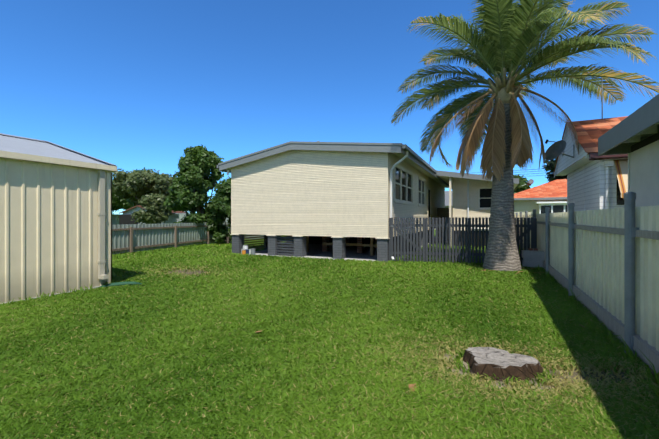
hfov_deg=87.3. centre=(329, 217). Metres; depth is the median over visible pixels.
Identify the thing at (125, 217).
house
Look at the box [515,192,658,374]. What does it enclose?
fence
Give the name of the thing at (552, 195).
house
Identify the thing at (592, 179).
neighbour house
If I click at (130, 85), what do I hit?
sky
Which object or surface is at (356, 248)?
house base
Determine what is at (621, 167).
awning
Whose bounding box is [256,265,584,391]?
leaf litter
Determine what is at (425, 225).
picket fence
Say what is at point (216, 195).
tree leaves
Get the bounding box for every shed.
[0,133,116,303]
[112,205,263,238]
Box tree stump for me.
[462,347,543,381]
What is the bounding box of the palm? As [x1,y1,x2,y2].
[391,0,658,271]
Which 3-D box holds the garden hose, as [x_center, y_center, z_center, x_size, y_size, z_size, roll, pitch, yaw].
[-4.499,1.451,7.472,0.788,0.100,0.182,0,0,-30]
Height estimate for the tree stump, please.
0.164 m
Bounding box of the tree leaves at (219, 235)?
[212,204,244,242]
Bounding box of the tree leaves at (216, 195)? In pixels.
[209,176,230,201]
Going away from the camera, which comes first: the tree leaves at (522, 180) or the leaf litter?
the leaf litter
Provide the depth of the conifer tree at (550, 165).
41.72 m
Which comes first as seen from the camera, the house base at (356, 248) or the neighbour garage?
the neighbour garage
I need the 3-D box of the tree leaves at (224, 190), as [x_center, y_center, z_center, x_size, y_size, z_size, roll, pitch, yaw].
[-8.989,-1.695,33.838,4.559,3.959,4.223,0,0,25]
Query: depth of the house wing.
17.63 m
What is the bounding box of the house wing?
[436,170,518,246]
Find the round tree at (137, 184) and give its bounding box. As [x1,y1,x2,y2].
[112,169,176,205]
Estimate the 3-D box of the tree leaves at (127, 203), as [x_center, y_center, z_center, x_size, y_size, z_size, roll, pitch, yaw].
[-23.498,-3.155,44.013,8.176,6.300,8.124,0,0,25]
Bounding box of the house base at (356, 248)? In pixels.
[230,229,434,261]
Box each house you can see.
[217,141,451,260]
[514,179,566,215]
[545,63,627,211]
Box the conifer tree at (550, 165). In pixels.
[542,157,566,181]
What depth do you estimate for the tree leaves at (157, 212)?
26.27 m
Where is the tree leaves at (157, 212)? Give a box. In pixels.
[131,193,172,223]
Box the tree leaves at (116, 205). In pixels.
[112,182,125,215]
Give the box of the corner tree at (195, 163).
[163,144,227,233]
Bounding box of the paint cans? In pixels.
[241,245,254,254]
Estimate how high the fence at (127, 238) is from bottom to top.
1.220 m
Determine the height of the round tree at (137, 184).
6.365 m
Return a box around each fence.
[112,222,227,253]
[389,217,536,263]
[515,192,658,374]
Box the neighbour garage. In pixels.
[598,94,658,206]
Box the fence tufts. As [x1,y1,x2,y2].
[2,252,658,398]
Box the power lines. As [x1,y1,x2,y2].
[478,168,552,176]
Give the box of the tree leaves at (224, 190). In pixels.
[216,179,230,206]
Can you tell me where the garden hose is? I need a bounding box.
[100,282,141,287]
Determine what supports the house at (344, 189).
on the ground at (446, 355)
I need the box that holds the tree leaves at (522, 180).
[513,175,530,193]
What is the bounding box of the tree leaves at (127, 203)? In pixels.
[112,167,155,209]
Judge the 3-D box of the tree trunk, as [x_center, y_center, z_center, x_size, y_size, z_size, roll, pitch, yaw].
[-5.756,0.480,19.830,0.895,2.054,0.920,0,0,3]
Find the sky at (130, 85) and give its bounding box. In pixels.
[0,0,658,213]
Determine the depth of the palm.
9.55 m
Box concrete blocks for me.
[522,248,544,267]
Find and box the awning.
[614,160,627,197]
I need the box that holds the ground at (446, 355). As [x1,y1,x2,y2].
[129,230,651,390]

